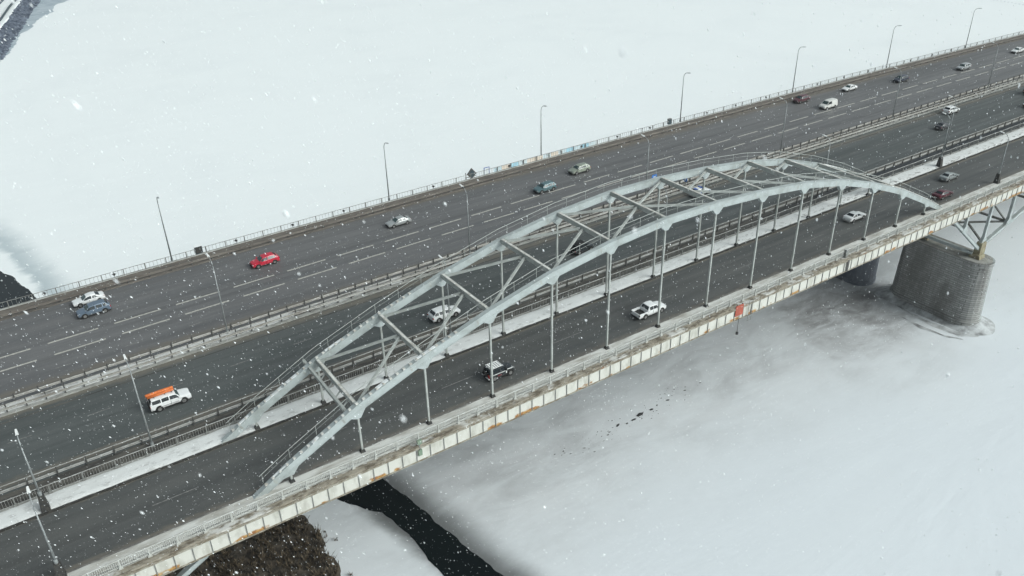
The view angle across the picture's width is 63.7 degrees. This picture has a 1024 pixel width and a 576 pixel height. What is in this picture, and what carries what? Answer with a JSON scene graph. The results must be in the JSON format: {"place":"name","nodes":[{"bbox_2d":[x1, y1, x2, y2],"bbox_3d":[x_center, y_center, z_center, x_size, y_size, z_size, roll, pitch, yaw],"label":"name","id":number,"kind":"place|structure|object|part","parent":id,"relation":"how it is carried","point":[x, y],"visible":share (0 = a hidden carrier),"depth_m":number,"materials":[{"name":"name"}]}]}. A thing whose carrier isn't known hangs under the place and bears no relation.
{"place":"outdoors","nodes":[
{"label":"outdoors","id":0,"kind":"place"},
{"bbox_2d":[0,0,15,20],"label":"embankment wall","id":1,"kind":"structure","parent":0,"point":[6,10],"depth_m":437.62,"materials":[{"name":"grey concrete"}]},
{"bbox_2d":[0,0,20,22],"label":"embankment road","id":2,"kind":"structure","parent":0,"point":[3,4],"depth_m":447.31,"materials":[{"name":"white snow"}]},
{"bbox_2d":[0,0,20,27],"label":"snow bank","id":3,"kind":"structure","parent":0,"point":[4,20],"depth_m":428.60,"materials":[{"name":"white snow"}]},
{"bbox_2d":[0,0,35,54],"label":"river bank","id":4,"kind":"structure","parent":0,"point":[10,29],"depth_m":412.33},
{"bbox_2d":[0,0,40,59],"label":"riprap","id":5,"kind":"object","parent":4,"relation":"on","point":[23,17],"visible":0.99,"depth_m":416.03,"materials":[{"name":"stone"}]},
{"bbox_2d":[0,271,36,308],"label":"water","id":6,"kind":"structure","parent":0,"point":[11,287],"depth_m":173.72,"materials":[{"name":"black liquid"}]},
{"bbox_2d":[166,515,340,575],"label":"river shore","id":7,"kind":"structure","parent":0,"point":[211,570],"depth_m":108.80,"materials":[{"name":"soil"}]},
{"bbox_2d":[165,517,352,575],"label":"shrubs","id":8,"kind":"object","parent":7,"relation":"on","point":[273,554],"visible":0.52,"depth_m":108.33,"materials":[{"name":"brown plant"}]},
{"bbox_2d":[337,478,502,575],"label":"water","id":9,"kind":"structure","parent":0,"point":[418,525],"depth_m":112.50,"materials":[{"name":"black liquid"}]},
{"bbox_2d":[0,0,1023,575],"bbox_3d":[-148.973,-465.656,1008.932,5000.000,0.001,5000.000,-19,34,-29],"label":"ice","id":10,"kind":"structure","parent":0,"point":[794,528],"depth_m":202.35,"materials":[{"name":"white ice"}]},
{"bbox_2d":[6,0,66,54],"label":"thin ice","id":11,"kind":"structure","parent":10,"relation":"on","point":[42,9],"depth_m":450.05,"materials":[{"name":"grey ice"}]},
{"bbox_2d":[0,34,1022,490],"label":"road bridge","id":12,"kind":"structure","parent":10,"relation":"on","point":[862,272],"depth_m":167.08,"materials":[{"name":"concrete"}]},
{"bbox_2d":[157,197,172,260],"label":"street lamp","id":13,"kind":"object","parent":12,"relation":"on","point":[171,258],"visible":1,"depth_m":121.50,"materials":[{"name":"grey metal"}]},
{"bbox_2d":[384,143,389,200],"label":"street lamp","id":14,"kind":"object","parent":12,"relation":"on","point":[386,175],"visible":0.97,"depth_m":139.86,"materials":[{"name":"grey metal"}]},
{"bbox_2d":[0,78,1023,417],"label":"median strip","id":15,"kind":"object","parent":12,"relation":"on","point":[436,272],"visible":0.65,"depth_m":113.13,"materials":[{"name":"concrete"}]},
{"bbox_2d":[206,253,228,333],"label":"street lamp","id":16,"kind":"object","parent":15,"relation":"on","point":[227,330],"visible":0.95,"depth_m":102.94,"materials":[{"name":"white metal"}]},
{"bbox_2d":[459,184,470,254],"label":"street lamp","id":17,"kind":"object","parent":15,"relation":"on","point":[468,220],"visible":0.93,"depth_m":120.87,"materials":[{"name":"white metal"}]},
{"bbox_2d":[0,88,995,413],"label":"snow cover","id":18,"kind":"object","parent":15,"relation":"on","point":[392,280],"visible":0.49,"depth_m":111.99,"materials":[{"name":"white snow"}]},
{"bbox_2d":[0,77,1023,411],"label":"guardrail","id":19,"kind":"object","parent":15,"relation":"on","point":[364,291],"visible":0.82,"depth_m":113.38,"materials":[{"name":"metal"}]},
{"bbox_2d":[0,75,1023,401],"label":"guardrail","id":20,"kind":"object","parent":15,"relation":"on","point":[476,247],"visible":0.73,"depth_m":114.73,"materials":[{"name":"metal"}]},
{"bbox_2d":[641,134,648,194],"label":"street lamp","id":21,"kind":"object","parent":15,"relation":"on","point":[647,165],"visible":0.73,"depth_m":138.07,"materials":[{"name":"white metal"}]},
{"bbox_2d":[779,97,786,154],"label":"street lamp","id":22,"kind":"object","parent":15,"relation":"on","point":[783,127],"visible":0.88,"depth_m":155.18,"materials":[{"name":"white metal"}]},
{"bbox_2d":[892,67,901,117],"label":"street lamp","id":23,"kind":"object","parent":15,"relation":"on","point":[897,92],"visible":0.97,"depth_m":172.12,"materials":[{"name":"white metal"}]},
{"bbox_2d":[987,41,997,89],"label":"street lamp","id":24,"kind":"object","parent":15,"relation":"on","point":[992,68],"visible":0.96,"depth_m":189.97,"materials":[{"name":"white metal"}]},
{"bbox_2d":[1,31,1023,308],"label":"bridge railing","id":25,"kind":"object","parent":12,"relation":"on","point":[599,141],"visible":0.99,"depth_m":151.48,"materials":[{"name":"metal"}]},
{"bbox_2d":[193,244,202,253],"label":"signal cabinet","id":26,"kind":"object","parent":25,"relation":"attached to","point":[198,248],"visible":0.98,"depth_m":125.00,"materials":[{"name":"metal"}]},
{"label":"door","id":27,"kind":"part","parent":26,"relation":"part of","materials":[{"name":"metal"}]},
{"bbox_2d":[465,168,475,179],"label":"navigation board","id":28,"kind":"object","parent":25,"relation":"attached to","point":[471,170],"visible":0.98,"depth_m":149.57,"materials":[{"name":"metal"}]},
{"bbox_2d":[493,141,595,171],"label":"banner","id":29,"kind":"object","parent":25,"relation":"attached to","point":[544,156],"visible":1,"depth_m":157.90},
{"bbox_2d":[679,73,685,121],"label":"street lamp","id":30,"kind":"object","parent":12,"relation":"on","point":[681,99],"visible":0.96,"depth_m":174.02,"materials":[{"name":"grey metal"}]},
{"bbox_2d":[792,47,800,91],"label":"street lamp","id":31,"kind":"object","parent":12,"relation":"on","point":[795,71],"visible":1,"depth_m":191.36,"materials":[{"name":"grey metal"}]},
{"bbox_2d":[886,25,901,67],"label":"street lamp","id":32,"kind":"object","parent":12,"relation":"on","point":[890,47],"visible":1,"depth_m":208.14,"materials":[{"name":"grey metal"}]},
{"bbox_2d":[105,152,1023,575],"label":"arch bridge","id":33,"kind":"structure","parent":10,"relation":"on","point":[935,262],"depth_m":98.19,"materials":[{"name":"paint"}]},
{"bbox_2d":[416,439,422,455],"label":"junction box","id":34,"kind":"object","parent":33,"relation":"attached to","point":[420,452],"visible":0.93,"depth_m":85.84,"materials":[{"name":"metal"}]},
{"bbox_2d":[0,136,1023,532],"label":"kerb","id":35,"kind":"structure","parent":33,"relation":"on","point":[442,360],"depth_m":98.94,"materials":[{"name":"concrete"}]},
{"bbox_2d":[0,127,1023,518],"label":"pavement","id":36,"kind":"structure","parent":33,"relation":"on","point":[444,357],"depth_m":99.33,"materials":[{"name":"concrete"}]},
{"bbox_2d":[14,429,50,512],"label":"street lamp","id":37,"kind":"object","parent":36,"relation":"on","point":[46,507],"visible":0.97,"depth_m":77.59,"materials":[{"name":"metal"}]},
{"bbox_2d":[0,128,1023,528],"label":"snow cover","id":38,"kind":"object","parent":36,"relation":"on","point":[22,512],"visible":0.85,"depth_m":100.78,"materials":[{"name":"white snow"}]},
{"bbox_2d":[0,123,1023,510],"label":"bridge railing","id":39,"kind":"object","parent":36,"relation":"on","point":[410,351],"visible":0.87,"depth_m":107.01,"materials":[{"name":"metal"}]},
{"bbox_2d":[936,112,949,166],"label":"street lamp","id":40,"kind":"object","parent":36,"relation":"on","point":[939,162],"visible":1,"depth_m":149.88,"materials":[{"name":"metal"}]},
{"bbox_2d":[67,169,1023,572],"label":"kerb","id":41,"kind":"structure","parent":33,"relation":"on","point":[495,391],"depth_m":91.86,"materials":[{"name":"concrete"}]},
{"bbox_2d":[80,174,1023,575],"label":"bridge railing","id":42,"kind":"object","parent":33,"relation":"on","point":[742,298],"visible":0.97,"depth_m":93.88,"materials":[{"name":"metal"}]},
{"bbox_2d":[735,303,743,334],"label":"navigation plate","id":43,"kind":"object","parent":33,"relation":"attached to","point":[739,310],"visible":0.99,"depth_m":109.18,"materials":[{"name":"metal"}]},
{"bbox_2d":[843,248,849,270],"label":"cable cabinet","id":44,"kind":"object","parent":33,"relation":"attached to","point":[846,250],"visible":1,"depth_m":120.13,"materials":[{"name":"metal"}]},
{"bbox_2d":[554,382,700,455],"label":"ice debris","id":45,"kind":"object","parent":10,"relation":"on","point":[638,415],"visible":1,"depth_m":133.16,"materials":[{"name":"grey"}]},
{"bbox_2d":[900,316,962,339],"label":"thin ice","id":46,"kind":"structure","parent":10,"relation":"on","point":[921,327],"depth_m":153.82,"materials":[{"name":"grey ice"}]},
{"bbox_2d":[874,283,994,335],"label":"snow drift","id":47,"kind":"object","parent":10,"relation":"on","point":[979,328],"visible":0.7,"depth_m":156.39,"materials":[{"name":"white snow"}]},
{"bbox_2d":[890,302,978,336],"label":"thin ice","id":48,"kind":"structure","parent":10,"relation":"on","point":[945,329],"depth_m":154.32,"materials":[{"name":"grey ice"}]},
{"bbox_2d":[0,39,1023,405],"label":"road","id":49,"kind":"structure","parent":0,"point":[186,301],"depth_m":129.22,"materials":[{"name":"grey asphalt"}]},
{"bbox_2d":[72,291,105,307],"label":"car","id":50,"kind":"object","parent":49,"relation":"on","point":[85,298],"visible":0.89,"depth_m":112.77,"materials":[{"name":"white paint"}]},
{"bbox_2d":[76,299,111,318],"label":"car","id":51,"kind":"object","parent":49,"relation":"on","point":[97,306],"visible":1,"depth_m":110.09,"materials":[{"name":"blue paint"}]},
{"bbox_2d":[249,252,279,268],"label":"car","id":52,"kind":"object","parent":49,"relation":"on","point":[261,260],"visible":0.99,"depth_m":121.69,"materials":[{"name":"red paint"}]},
{"bbox_2d":[385,215,411,227],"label":"car","id":53,"kind":"object","parent":49,"relation":"on","point":[395,222],"visible":0.98,"depth_m":132.98,"materials":[{"name":"silver paint"}]},
{"bbox_2d":[533,180,556,193],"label":"car","id":54,"kind":"object","parent":49,"relation":"on","point":[541,188],"visible":1,"depth_m":143.96,"materials":[{"name":"blue paint"}]},
{"bbox_2d":[568,162,590,174],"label":"car","id":55,"kind":"object","parent":49,"relation":"on","point":[577,169],"visible":1,"depth_m":151.32,"materials":[{"name":"beige paint"}]},
{"bbox_2d":[793,94,809,103],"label":"car","id":56,"kind":"object","parent":49,"relation":"on","point":[799,99],"visible":1,"depth_m":186.53,"materials":[{"name":"paint"}]},
{"bbox_2d":[819,98,837,109],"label":"van","id":57,"kind":"object","parent":49,"relation":"on","point":[828,103],"visible":0.95,"depth_m":182.11,"materials":[{"name":"paint"}]},
{"bbox_2d":[841,84,857,91],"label":"car","id":58,"kind":"object","parent":49,"relation":"on","point":[848,87],"visible":1,"depth_m":193.89,"materials":[{"name":"white paint"}]},
{"bbox_2d":[893,74,908,82],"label":"car","id":59,"kind":"object","parent":49,"relation":"on","point":[904,77],"visible":0.91,"depth_m":199.29,"materials":[{"name":"blue paint"}]},
{"bbox_2d":[956,62,971,70],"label":"car","id":60,"kind":"object","parent":49,"relation":"on","point":[964,66],"visible":0.99,"depth_m":207.68,"materials":[{"name":"grey paint"}]},
{"bbox_2d":[1011,47,1023,53],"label":"car","id":61,"kind":"object","parent":49,"relation":"on","point":[1017,50],"visible":1,"depth_m":221.55,"materials":[{"name":"white paint"}]},
{"bbox_2d":[0,137,1023,575],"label":"road","id":62,"kind":"structure","parent":0,"point":[112,521],"depth_m":93.52,"materials":[{"name":"grey asphalt"}]},
{"bbox_2d":[482,360,513,381],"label":"car","id":63,"kind":"object","parent":62,"relation":"on","point":[505,368],"visible":0.9,"depth_m":95.33,"materials":[{"name":"black paint"}]},
{"bbox_2d":[631,301,665,319],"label":"pickup truck","id":64,"kind":"object","parent":62,"relation":"on","point":[645,310],"visible":0.93,"depth_m":106.97,"materials":[{"name":"white paint"}]},
{"bbox_2d":[843,211,865,222],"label":"car","id":65,"kind":"object","parent":62,"relation":"on","point":[852,216],"visible":0.99,"depth_m":131.00,"materials":[{"name":"white paint"}]},
{"bbox_2d":[932,189,952,199],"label":"car","id":66,"kind":"object","parent":62,"relation":"on","point":[941,194],"visible":1,"depth_m":137.98,"materials":[{"name":"paint"}]},
{"bbox_2d":[938,172,958,181],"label":"car","id":67,"kind":"object","parent":62,"relation":"on","point":[947,176],"visible":1,"depth_m":144.69,"materials":[{"name":"grey paint"}]},
{"bbox_2d":[0,83,1023,495],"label":"road","id":68,"kind":"structure","parent":0,"point":[96,415],"depth_m":106.00,"materials":[{"name":"grey asphalt"}]},
{"bbox_2d":[146,388,191,411],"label":"car","id":69,"kind":"object","parent":68,"relation":"on","point":[170,398],"visible":0.93,"depth_m":91.86,"materials":[{"name":"white paint"}]},
{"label":"side window","id":70,"kind":"part","parent":69,"relation":"part of","materials":[{"name":"black glass"}]},
{"bbox_2d":[145,386,173,399],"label":"roof load","id":71,"kind":"object","parent":69,"relation":"on","point":[159,392],"visible":1,"depth_m":91.63,"materials":[{"name":"orange"}]},
{"bbox_2d":[427,305,460,322],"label":"car","id":72,"kind":"object","parent":68,"relation":"on","point":[434,314],"visible":0.75,"depth_m":106.98,"materials":[{"name":"white paint"}]},
{"bbox_2d":[0,86,1022,424],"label":"edge line","id":73,"kind":"object","parent":68,"relation":"on","point":[416,284],"visible":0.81,"depth_m":111.31,"materials":[{"name":"white paint"}]},
{"bbox_2d":[570,240,593,255],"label":"car","id":74,"kind":"object","parent":68,"relation":"on","point":[580,242],"visible":0.81,"depth_m":122.79,"materials":[{"name":"black paint"}]},
{"bbox_2d":[688,186,710,197],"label":"police car","id":75,"kind":"object","parent":68,"relation":"on","point":[699,188],"visible":0.4,"depth_m":141.33,"materials":[{"name":"white paint"}]},
{"bbox_2d":[934,122,951,130],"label":"car","id":76,"kind":"object","parent":68,"relation":"on","point":[942,126],"visible":0.91,"depth_m":168.44,"materials":[{"name":"grey paint"}]},
{"bbox_2d":[942,105,959,114],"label":"car","id":77,"kind":"object","parent":68,"relation":"on","point":[948,110],"visible":0.9,"depth_m":177.08,"materials":[{"name":"white paint"}]},
{"bbox_2d":[0,120,1023,509],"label":"service strip","id":78,"kind":"object","parent":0,"point":[314,382],"visible":0.57,"depth_m":99.76,"materials":[{"name":"grey concrete"}]},
{"bbox_2d":[123,354,153,446],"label":"street lamp","id":79,"kind":"object","parent":78,"relation":"on","point":[146,425],"visible":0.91,"depth_m":84.14,"materials":[{"name":"white metal"}]},
{"bbox_2d":[438,255,451,333],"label":"street lamp","id":80,"kind":"object","parent":78,"relation":"on","point":[450,331],"visible":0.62,"depth_m":102.30,"materials":[{"name":"white metal"}]},
{"bbox_2d":[0,115,1023,493],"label":"guardrail","id":81,"kind":"object","parent":78,"relation":"on","point":[242,403],"visible":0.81,"depth_m":102.04,"materials":[{"name":"grey metal"}]},
{"bbox_2d":[820,134,830,196],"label":"street lamp","id":82,"kind":"object","parent":78,"relation":"on","point":[826,163],"visible":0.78,"depth_m":136.55,"materials":[{"name":"white metal"}]},
{"bbox_2d":[943,95,955,151],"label":"street lamp","id":83,"kind":"object","parent":78,"relation":"on","point":[950,124],"visible":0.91,"depth_m":155.11,"materials":[{"name":"white metal"}]},
{"bbox_2d":[0,34,1023,320],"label":"sidewalk","id":84,"kind":"structure","parent":0,"point":[122,278],"depth_m":143.03,"materials":[{"name":"grey concrete"}]},
{"bbox_2d":[0,36,1023,316],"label":"guardrail","id":85,"kind":"object","parent":84,"relation":"on","point":[456,188],"visible":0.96,"depth_m":142.78,"materials":[{"name":"grey metal"}]},
{"bbox_2d":[0,0,1023,575],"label":"falling snow","id":86,"kind":"structure","parent":0,"point":[622,52],"depth_m":41.37,"materials":[{"name":"white snow"}]},
{"bbox_2d":[74,180,1020,575],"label":"sidewalk","id":87,"kind":"structure","parent":0,"point":[510,400],"depth_m":89.75,"materials":[{"name":"concrete"}]},
{"bbox_2d":[26,486,66,575],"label":"street lamp","id":88,"kind":"object","parent":87,"relation":"on","point":[57,565],"visible":0.99,"depth_m":70.08,"materials":[{"name":"metal"}]},
{"bbox_2d":[67,170,1023,575],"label":"snow cover","id":89,"kind":"object","parent":87,"relation":"on","point":[389,440],"visible":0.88,"depth_m":89.77,"materials":[{"name":"white snow"}]},
{"bbox_2d":[993,131,1008,183],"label":"street lamp","id":90,"kind":"object","parent":87,"relation":"on","point":[997,179],"visible":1,"depth_m":142.53,"materials":[{"name":"metal"}]}
]}

